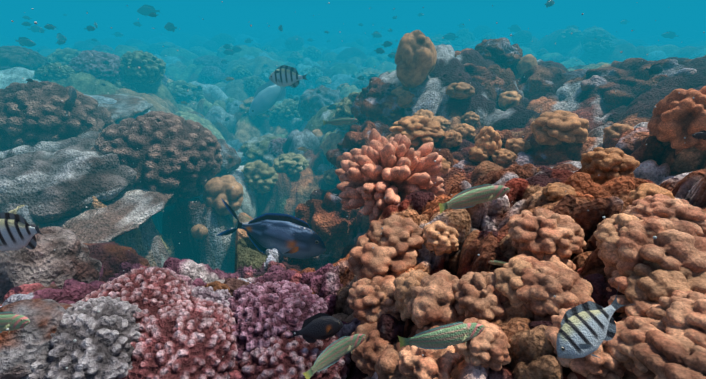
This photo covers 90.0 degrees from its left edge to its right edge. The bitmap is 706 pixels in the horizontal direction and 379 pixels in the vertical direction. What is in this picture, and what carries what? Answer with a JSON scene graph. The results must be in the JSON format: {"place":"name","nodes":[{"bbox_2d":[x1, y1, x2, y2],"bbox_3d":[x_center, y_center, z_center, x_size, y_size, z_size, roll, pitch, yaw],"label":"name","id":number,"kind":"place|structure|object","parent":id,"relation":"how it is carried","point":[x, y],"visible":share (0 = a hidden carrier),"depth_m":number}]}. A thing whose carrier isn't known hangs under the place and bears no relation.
{"place":"outdoors","nodes":[
{"label":"outdoors","id":0,"kind":"place"},
{"bbox_2d":[0,312,29,333],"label":"wrasse","id":1,"kind":"object","parent":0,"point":[11,321],"visible":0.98,"depth_m":0.34},
{"bbox_2d":[0,213,47,256],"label":"fish","id":2,"kind":"object","parent":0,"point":[17,232],"visible":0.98,"depth_m":0.61},
{"bbox_2d":[137,4,159,16],"bbox_3d":[-2.056,-1.809,3.574,0.252,0.115,0.049,-5,26,-8],"label":"reef fish","id":3,"kind":"object","parent":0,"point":[145,10],"visible":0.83,"depth_m":3.56},
{"bbox_2d":[249,81,285,115],"bbox_3d":[-0.636,-0.738,2.741,0.477,0.209,0.099,-46,41,-9],"label":"fish","id":4,"kind":"object","parent":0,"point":[268,95],"visible":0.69,"depth_m":2.71},
{"bbox_2d":[269,65,311,87],"bbox_3d":[-0.291,-0.523,1.639,0.213,0.107,0.043,1,26,10],"label":"fish","id":5,"kind":"object","parent":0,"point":[286,75],"visible":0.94,"depth_m":1.63},
{"bbox_2d":[284,313,343,342],"bbox_3d":[-0.054,0.196,0.496,0.084,0.042,0.016,-6,1,-12],"label":"fish","id":6,"kind":"object","parent":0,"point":[320,326],"visible":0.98,"depth_m":0.49},
{"bbox_2d":[303,334,365,378],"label":"wrasse","id":7,"kind":"object","parent":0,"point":[334,352],"visible":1,"depth_m":0.45},
{"bbox_2d":[323,117,358,125],"bbox_3d":[-0.052,-0.292,1.520,0.154,0.040,0.023,-4,26,-2],"label":"wrasse","id":8,"kind":"object","parent":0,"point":[340,121],"visible":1,"depth_m":1.52},
{"bbox_2d":[0,22,705,378],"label":"reef terrain","id":9,"kind":"structure","parent":0,"point":[236,260],"depth_m":1.35},
{"bbox_2d":[0,46,48,70],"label":"coral","id":10,"kind":"object","parent":9,"relation":"on","point":[14,56],"visible":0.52,"depth_m":2.54},
{"bbox_2d":[0,298,71,378],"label":"rock","id":11,"kind":"object","parent":9,"relation":"on","point":[22,349],"visible":0.6,"depth_m":0.41},
{"bbox_2d":[0,226,101,305],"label":"rock","id":12,"kind":"object","parent":9,"relation":"on","point":[44,263],"visible":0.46,"depth_m":0.68},
{"bbox_2d":[34,63,77,80],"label":"coral","id":13,"kind":"object","parent":9,"relation":"on","point":[54,71],"visible":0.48,"depth_m":2.37},
{"bbox_2d":[47,48,80,65],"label":"coral","id":14,"kind":"object","parent":9,"relation":"on","point":[64,56],"visible":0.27,"depth_m":2.93},
{"bbox_2d":[0,131,136,224],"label":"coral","id":15,"kind":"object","parent":9,"relation":"on","point":[68,178],"depth_m":1.07},
{"bbox_2d":[0,80,114,148],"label":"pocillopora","id":16,"kind":"object","parent":15,"relation":"on","point":[46,111],"visible":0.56,"depth_m":1.26},
{"bbox_2d":[21,296,141,378],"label":"coral","id":17,"kind":"object","parent":9,"relation":"on","point":[101,347],"visible":0.67,"depth_m":0.43},
{"bbox_2d":[73,41,94,51],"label":"coral","id":18,"kind":"object","parent":9,"relation":"on","point":[81,46],"visible":0.4,"depth_m":5.75},
{"bbox_2d":[68,50,123,81],"bbox_3d":[-1.864,-0.891,2.608,0.375,0.247,0.437,-8,27,-31],"label":"coral","id":19,"kind":"object","parent":9,"relation":"on","point":[86,61],"visible":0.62,"depth_m":2.49},
{"bbox_2d":[42,188,173,242],"bbox_3d":[-0.802,0.057,1.182,0.347,0.093,0.607,1,26,1],"label":"coral","id":20,"kind":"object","parent":9,"relation":"on","point":[121,214],"depth_m":1.07},
{"bbox_2d":[83,242,149,282],"bbox_3d":[-0.613,0.239,0.844,0.250,0.219,0.244,1,26,1],"label":"rock","id":21,"kind":"object","parent":9,"relation":"on","point":[111,257],"visible":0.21,"depth_m":0.82},
{"bbox_2d":[106,79,137,92],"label":"coral","id":22,"kind":"object","parent":9,"relation":"on","point":[119,84],"visible":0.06,"depth_m":2.57},
{"bbox_2d":[98,94,152,123],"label":"coral","id":23,"kind":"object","parent":9,"relation":"on","point":[122,108],"depth_m":1.85},
{"bbox_2d":[82,266,196,331],"bbox_3d":[-0.333,0.199,0.546,0.188,0.136,0.185,1,26,1],"label":"coral","id":24,"kind":"object","parent":9,"relation":"on","point":[148,291],"visible":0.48,"depth_m":0.53},
{"bbox_2d":[119,51,165,86],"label":"coral","id":25,"kind":"object","parent":9,"relation":"on","point":[148,73],"visible":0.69,"depth_m":2.60},
{"bbox_2d":[145,43,165,54],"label":"coral","id":26,"kind":"object","parent":9,"relation":"on","point":[155,48],"visible":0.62,"depth_m":6.95},
{"bbox_2d":[90,111,222,206],"bbox_3d":[-0.767,-0.129,1.410,0.458,0.366,0.457,1,26,1],"label":"coral","id":27,"kind":"object","parent":9,"relation":"on","point":[183,161],"visible":0.71,"depth_m":1.26},
{"bbox_2d":[118,298,237,378],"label":"coral","id":28,"kind":"object","parent":9,"relation":"on","point":[189,339],"visible":0.71,"depth_m":0.47},
{"bbox_2d":[170,89,193,100],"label":"coral","id":29,"kind":"object","parent":9,"relation":"on","point":[181,95],"visible":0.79,"depth_m":3.15},
{"bbox_2d":[165,80,204,101],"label":"coral","id":30,"kind":"object","parent":9,"relation":"on","point":[198,96],"visible":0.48,"depth_m":3.32},
{"bbox_2d":[191,224,207,239],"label":"coral","id":31,"kind":"object","parent":9,"relation":"on","point":[198,232],"visible":0.88,"depth_m":1.34},
{"bbox_2d":[193,55,228,72],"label":"coral","id":32,"kind":"object","parent":9,"relation":"on","point":[208,60],"visible":0.62,"depth_m":4.84},
{"bbox_2d":[199,66,222,82],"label":"coral","id":33,"kind":"object","parent":9,"relation":"on","point":[207,73],"visible":0.65,"depth_m":4.54},
{"bbox_2d":[191,286,232,306],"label":"coral","id":34,"kind":"object","parent":9,"relation":"on","point":[222,296],"visible":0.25,"depth_m":0.60},
{"bbox_2d":[203,281,230,294],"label":"coral","id":35,"kind":"object","parent":9,"relation":"on","point":[216,285],"visible":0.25,"depth_m":0.66},
{"bbox_2d":[211,73,232,84],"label":"coral","id":36,"kind":"object","parent":9,"relation":"on","point":[218,77],"visible":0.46,"depth_m":4.44},
{"bbox_2d":[202,175,243,215],"bbox_3d":[-0.525,0.024,1.428,0.161,0.153,0.164,-22,33,-38],"label":"coral","id":37,"kind":"object","parent":9,"relation":"on","point":[215,190],"visible":0.83,"depth_m":1.38},
{"bbox_2d":[213,33,235,46],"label":"coral","id":38,"kind":"object","parent":9,"relation":"on","point":[221,39],"visible":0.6,"depth_m":8.04},
{"bbox_2d":[213,139,240,177],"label":"rock","id":39,"kind":"object","parent":9,"relation":"on","point":[231,160],"visible":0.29,"depth_m":1.70},
{"bbox_2d":[231,65,251,78],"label":"coral","id":40,"kind":"object","parent":9,"relation":"on","point":[238,71],"visible":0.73,"depth_m":4.41},
{"bbox_2d":[242,75,265,96],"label":"coral","id":41,"kind":"object","parent":9,"relation":"on","point":[252,84],"visible":0.5,"depth_m":3.87},
{"bbox_2d":[239,97,274,119],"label":"coral","id":42,"kind":"object","parent":9,"relation":"on","point":[244,107],"visible":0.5,"depth_m":3.07},
{"bbox_2d":[241,160,277,192],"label":"coral","id":43,"kind":"object","parent":9,"relation":"on","point":[263,178],"visible":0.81,"depth_m":1.74},
{"bbox_2d":[240,134,280,165],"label":"coral","id":44,"kind":"object","parent":9,"relation":"on","point":[253,149],"visible":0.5,"depth_m":2.17},
{"bbox_2d":[268,138,285,156],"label":"coral","id":45,"kind":"object","parent":44,"relation":"on","point":[276,145],"visible":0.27,"depth_m":2.18},
{"bbox_2d":[216,198,325,262],"bbox_3d":[-0.245,0.130,1.034,0.352,0.148,0.073,13,13,4],"label":"fish","id":46,"kind":"object","parent":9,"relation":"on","point":[287,235],"visible":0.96,"depth_m":1.01},
{"bbox_2d":[227,280,327,362],"bbox_3d":[-0.134,0.232,0.591,0.196,0.143,0.193,1,26,1],"label":"coral","id":47,"kind":"object","parent":9,"relation":"on","point":[263,313],"visible":0.44,"depth_m":0.55},
{"bbox_2d":[269,98,301,123],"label":"coral","id":48,"kind":"object","parent":9,"relation":"on","point":[288,109],"visible":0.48,"depth_m":3.11},
{"bbox_2d":[273,152,308,174],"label":"coral","id":49,"kind":"object","parent":9,"relation":"on","point":[291,163],"visible":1,"depth_m":1.88},
{"bbox_2d":[232,330,350,378],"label":"coral","id":50,"kind":"object","parent":9,"relation":"on","point":[285,357],"visible":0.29,"depth_m":0.49},
{"bbox_2d":[285,35,303,49],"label":"coral","id":51,"kind":"object","parent":9,"relation":"on","point":[296,41],"visible":0.88,"depth_m":7.07},
{"bbox_2d":[286,51,303,65],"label":"coral","id":52,"kind":"object","parent":9,"relation":"on","point":[296,58],"visible":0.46,"depth_m":6.07},
{"bbox_2d":[285,79,305,95],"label":"coral","id":53,"kind":"object","parent":9,"relation":"on","point":[299,89],"visible":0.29,"depth_m":4.47},
{"bbox_2d":[300,68,322,80],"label":"coral","id":54,"kind":"object","parent":9,"relation":"on","point":[315,73],"visible":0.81,"depth_m":4.72},
{"bbox_2d":[302,46,321,61],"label":"coral","id":55,"kind":"object","parent":9,"relation":"on","point":[312,53],"visible":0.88,"depth_m":6.46},
{"bbox_2d":[297,85,341,120],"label":"field coral","id":56,"kind":"object","parent":9,"relation":"on","point":[312,102],"visible":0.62,"depth_m":2.83},
{"bbox_2d":[295,187,359,254],"bbox_3d":[-0.037,0.164,1.338,0.372,0.457,0.384,23,34,39],"label":"outcrop rock","id":57,"kind":"object","parent":9,"relation":"on","point":[323,214],"visible":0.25,"depth_m":1.16},
{"bbox_2d":[323,168,337,185],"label":"coral","id":58,"kind":"object","parent":9,"relation":"on","point":[330,176],"visible":0.75,"depth_m":1.63},
{"bbox_2d":[321,131,345,156],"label":"coral","id":59,"kind":"object","parent":9,"relation":"on","point":[332,141],"visible":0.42,"depth_m":1.94},
{"bbox_2d":[334,91,361,131],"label":"rock","id":60,"kind":"object","parent":9,"relation":"on","point":[344,106],"visible":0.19,"depth_m":1.90},
{"bbox_2d":[326,121,392,182],"bbox_3d":[0.060,-0.118,1.443,0.336,0.326,0.306,1,26,1],"label":"outcrop rock","id":61,"kind":"object","parent":9,"relation":"on","point":[356,136],"visible":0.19,"depth_m":1.36},
{"bbox_2d":[351,322,390,376],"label":"knobby porites","id":62,"kind":"object","parent":9,"relation":"on","point":[369,349],"visible":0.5,"depth_m":0.49},
{"bbox_2d":[347,275,400,324],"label":"knobby porites","id":63,"kind":"object","parent":9,"relation":"on","point":[372,300],"visible":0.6,"depth_m":0.55},
{"bbox_2d":[351,77,403,124],"bbox_3d":[0.163,-0.366,1.642,0.345,0.290,0.326,1,26,1],"label":"outcrop rock","id":64,"kind":"object","parent":9,"relation":"on","point":[376,93],"visible":0.38,"depth_m":1.53},
{"bbox_2d":[348,233,417,279],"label":"knobby porites","id":65,"kind":"object","parent":9,"relation":"on","point":[366,259],"visible":0.73,"depth_m":0.61},
{"bbox_2d":[367,214,423,258],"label":"knobby porites","id":66,"kind":"object","parent":65,"relation":"on","point":[401,234],"visible":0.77,"depth_m":0.63},
{"bbox_2d":[375,342,406,378],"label":"knobby porites","id":67,"kind":"object","parent":9,"relation":"on","point":[388,359],"visible":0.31,"depth_m":0.42},
{"bbox_2d":[335,128,450,222],"bbox_3d":[0.114,-0.044,0.964,0.335,0.235,0.327,1,26,1],"label":"finger coral","id":68,"kind":"object","parent":9,"relation":"on","point":[374,173],"depth_m":0.90},
{"bbox_2d":[396,92,414,107],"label":"coral lumps","id":69,"kind":"object","parent":9,"relation":"on","point":[404,100],"visible":0.98,"depth_m":1.48},
{"bbox_2d":[393,269,428,320],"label":"coral lumps","id":70,"kind":"object","parent":9,"relation":"on","point":[405,282],"visible":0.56,"depth_m":0.51},
{"bbox_2d":[395,30,436,88],"bbox_3d":[0.265,-0.547,1.495,0.163,0.236,0.169,15,30,28],"label":"coral","id":71,"kind":"object","parent":9,"relation":"on","point":[415,57],"visible":1,"depth_m":1.44},
{"bbox_2d":[389,115,444,146],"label":"coral lumps","id":72,"kind":"object","parent":9,"relation":"on","point":[416,130],"visible":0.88,"depth_m":1.12},
{"bbox_2d":[398,345,463,378],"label":"knobby porites","id":73,"kind":"object","parent":9,"relation":"on","point":[413,363],"visible":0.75,"depth_m":0.36},
{"bbox_2d":[407,270,466,328],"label":"knobby porites","id":74,"kind":"object","parent":9,"relation":"on","point":[431,300],"visible":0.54,"depth_m":0.44},
{"bbox_2d":[422,220,458,255],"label":"coral lumps","id":75,"kind":"object","parent":9,"relation":"on","point":[445,240],"visible":0.98,"depth_m":0.62},
{"bbox_2d":[398,322,484,348],"bbox_3d":[0.068,0.115,0.271,0.067,0.027,0.013,0,26,1],"label":"wrasse","id":76,"kind":"object","parent":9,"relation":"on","point":[443,336],"visible":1,"depth_m":0.27},
{"bbox_2d":[441,130,461,147],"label":"coral lumps","id":77,"kind":"object","parent":9,"relation":"on","point":[451,138],"visible":0.96,"depth_m":1.13},
{"bbox_2d":[435,152,475,195],"bbox_3d":[0.324,0.011,1.096,0.344,0.241,0.354,1,26,1],"label":"outcrop rock","id":78,"kind":"object","parent":9,"relation":"on","point":[467,166],"visible":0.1,"depth_m":1.02},
{"bbox_2d":[446,82,474,99],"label":"coral lumps","id":79,"kind":"object","parent":9,"relation":"on","point":[460,90],"visible":0.98,"depth_m":1.40},
{"bbox_2d":[453,28,474,41],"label":"coral","id":80,"kind":"object","parent":9,"relation":"on","point":[464,32],"visible":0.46,"depth_m":7.29},
{"bbox_2d":[452,123,475,139],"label":"coral lumps","id":81,"kind":"object","parent":9,"relation":"on","point":[466,131],"visible":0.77,"depth_m":1.20},
{"bbox_2d":[461,111,479,125],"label":"coral lumps","id":82,"kind":"object","parent":9,"relation":"on","point":[471,118],"visible":0.9,"depth_m":1.38},
{"bbox_2d":[468,146,488,161],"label":"coral lumps","id":83,"kind":"object","parent":9,"relation":"on","point":[478,154],"visible":0.96,"depth_m":1.01},
{"bbox_2d":[452,271,508,322],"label":"knobby porites","id":84,"kind":"object","parent":9,"relation":"on","point":[478,296],"visible":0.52,"depth_m":0.41},
{"bbox_2d":[455,48,508,95],"bbox_3d":[0.511,-0.488,1.743,0.586,0.388,0.584,17,31,31],"label":"outcrop rock","id":85,"kind":"object","parent":9,"relation":"on","point":[481,75],"visible":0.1,"depth_m":1.51},
{"bbox_2d":[475,38,522,74],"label":"outcrop rock","id":86,"kind":"object","parent":85,"relation":"on","point":[500,51],"visible":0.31,"depth_m":1.69},
{"bbox_2d":[454,317,510,370],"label":"knobby porites","id":87,"kind":"object","parent":9,"relation":"on","point":[488,345],"visible":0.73,"depth_m":0.33},
{"bbox_2d":[474,126,501,155],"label":"coral lumps","id":88,"kind":"object","parent":9,"relation":"on","point":[487,137],"visible":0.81,"depth_m":1.01},
{"bbox_2d":[491,148,516,164],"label":"coral lumps","id":89,"kind":"object","parent":9,"relation":"on","point":[501,156],"visible":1,"depth_m":0.98},
{"bbox_2d":[498,91,521,109],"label":"coral lumps","id":90,"kind":"object","parent":9,"relation":"on","point":[507,100],"visible":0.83,"depth_m":1.40},
{"bbox_2d":[494,257,539,307],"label":"coral lumps","id":91,"kind":"object","parent":9,"relation":"on","point":[509,282],"visible":0.52,"depth_m":0.40},
{"bbox_2d":[505,138,531,154],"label":"coral lumps","id":92,"kind":"object","parent":9,"relation":"on","point":[516,146],"visible":0.94,"depth_m":1.02},
{"bbox_2d":[511,30,531,43],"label":"coral","id":93,"kind":"object","parent":9,"relation":"on","point":[522,36],"visible":0.83,"depth_m":6.04},
{"bbox_2d":[515,148,572,165],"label":"outcrop rock","id":94,"kind":"object","parent":9,"relation":"on","point":[550,155],"visible":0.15,"depth_m":0.98},
{"bbox_2d":[507,208,585,260],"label":"knobby porites","id":95,"kind":"object","parent":9,"relation":"on","point":[539,233],"visible":0.92,"depth_m":0.46},
{"bbox_2d":[516,251,582,277],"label":"knobby porites","id":96,"kind":"object","parent":9,"relation":"on","point":[558,261],"visible":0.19,"depth_m":0.45},
{"bbox_2d":[516,65,588,101],"bbox_3d":[0.901,-0.404,1.597,0.461,0.299,0.454,-12,28,-23],"label":"outcrop rock","id":97,"kind":"object","parent":9,"relation":"on","point":[539,81],"visible":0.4,"depth_m":1.48},
{"bbox_2d":[515,54,537,78],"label":"coral boulder","id":98,"kind":"object","parent":97,"relation":"on","point":[526,62],"visible":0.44,"depth_m":1.66},
{"bbox_2d":[516,261,594,321],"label":"knobby porites","id":99,"kind":"object","parent":9,"relation":"on","point":[567,288],"visible":0.83,"depth_m":0.37},
{"bbox_2d":[530,110,588,145],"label":"coral lumps","id":100,"kind":"object","parent":9,"relation":"on","point":[557,127],"visible":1,"depth_m":0.95},
{"bbox_2d":[542,182,576,202],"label":"coral lumps","id":101,"kind":"object","parent":9,"relation":"on","point":[554,192],"visible":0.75,"depth_m":0.57},
{"bbox_2d":[558,28,582,42],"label":"coral","id":102,"kind":"object","parent":9,"relation":"on","point":[566,36],"visible":0.94,"depth_m":5.82},
{"bbox_2d":[545,308,625,376],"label":"knobby porites","id":103,"kind":"object","parent":9,"relation":"on","point":[603,364],"visible":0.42,"depth_m":0.30},
{"bbox_2d":[580,29,613,45],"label":"coral","id":104,"kind":"object","parent":9,"relation":"on","point":[588,36],"visible":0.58,"depth_m":5.22},
{"bbox_2d":[582,39,615,54],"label":"coral","id":105,"kind":"object","parent":9,"relation":"on","point":[600,48],"visible":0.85,"depth_m":4.83},
{"bbox_2d":[562,367,637,378],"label":"knobby porites","id":106,"kind":"object","parent":9,"relation":"on","point":[628,374],"visible":0.29,"depth_m":0.29},
{"bbox_2d":[580,147,639,184],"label":"coral lumps","id":107,"kind":"object","parent":9,"relation":"on","point":[606,164],"visible":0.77,"depth_m":0.64},
{"bbox_2d":[603,123,633,141],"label":"coral lumps","id":108,"kind":"object","parent":9,"relation":"on","point":[615,130],"visible":0.44,"depth_m":0.91},
{"bbox_2d":[593,213,656,253],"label":"coral lumps","id":109,"kind":"object","parent":9,"relation":"on","point":[605,228],"visible":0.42,"depth_m":0.39},
{"bbox_2d":[602,127,648,155],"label":"outcrop rock","id":110,"kind":"object","parent":9,"relation":"on","point":[629,142],"visible":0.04,"depth_m":0.81},
{"bbox_2d":[604,316,662,376],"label":"knobby porites","id":111,"kind":"object","parent":9,"relation":"on","point":[628,336],"visible":0.48,"depth_m":0.29},
{"bbox_2d":[580,58,696,105],"bbox_3d":[1.123,-0.338,1.415,0.549,0.373,0.607,1,26,1],"label":"outcrop rock","id":112,"kind":"object","parent":9,"relation":"on","point":[633,82],"visible":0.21,"depth_m":1.25},
{"bbox_2d":[606,270,693,320],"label":"knobby porites","id":113,"kind":"object","parent":9,"relation":"on","point":[640,308],"visible":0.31,"depth_m":0.35},
{"bbox_2d":[596,218,705,276],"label":"knobby porites","id":114,"kind":"object","parent":9,"relation":"on","point":[677,245],"visible":0.65,"depth_m":0.36},
{"bbox_2d":[627,183,674,204],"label":"coral lumps","id":115,"kind":"object","parent":9,"relation":"on","point":[642,190],"visible":0.48,"depth_m":0.49},
{"bbox_2d":[616,260,705,302],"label":"coral lumps","id":116,"kind":"object","parent":9,"relation":"on","point":[654,282],"visible":0.58,"depth_m":0.33},
{"bbox_2d":[623,194,705,237],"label":"knobby porites","id":117,"kind":"object","parent":9,"relation":"on","point":[656,206],"visible":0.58,"depth_m":0.41},
{"bbox_2d":[632,330,705,378],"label":"knobby porites","id":118,"kind":"object","parent":9,"relation":"on","point":[659,354],"visible":1,"depth_m":0.26},
{"bbox_2d":[646,290,705,348],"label":"knobby porites","id":119,"kind":"object","parent":9,"relation":"on","point":[680,312],"visible":0.71,"depth_m":0.28},
{"bbox_2d":[647,86,705,155],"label":"coral lumps","id":120,"kind":"object","parent":9,"relation":"on","point":[677,117],"visible":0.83,"depth_m":0.70},
{"bbox_2d":[0,18,705,23],"bbox_3d":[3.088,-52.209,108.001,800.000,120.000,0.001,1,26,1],"label":"water","id":121,"kind":"structure","parent":0,"point":[379,20],"depth_m":108.20},
{"bbox_2d":[6,1,704,368],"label":"suspended particles","id":122,"kind":"object","parent":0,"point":[284,177],"visible":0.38,"depth_m":0.49},
{"bbox_2d":[439,184,509,213],"bbox_3d":[0.194,0.012,0.569,0.128,0.037,0.018,-7,27,-14],"label":"wrasse","id":123,"kind":"object","parent":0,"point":[472,196],"visible":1,"depth_m":0.57},
{"bbox_2d":[556,287,633,358],"bbox_3d":[0.167,0.094,0.246,0.068,0.034,0.014,-39,-8,-4],"label":"striped fish","id":124,"kind":"object","parent":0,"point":[587,328],"visible":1,"depth_m":0.24},
{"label":"field coral","id":125,"kind":"object","parent":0,"visible":0},
{"bbox_2d":[472,25,492,38],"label":"coral","id":126,"kind":"object","parent":125,"relation":"on","point":[479,30],"visible":0.69,"depth_m":9.13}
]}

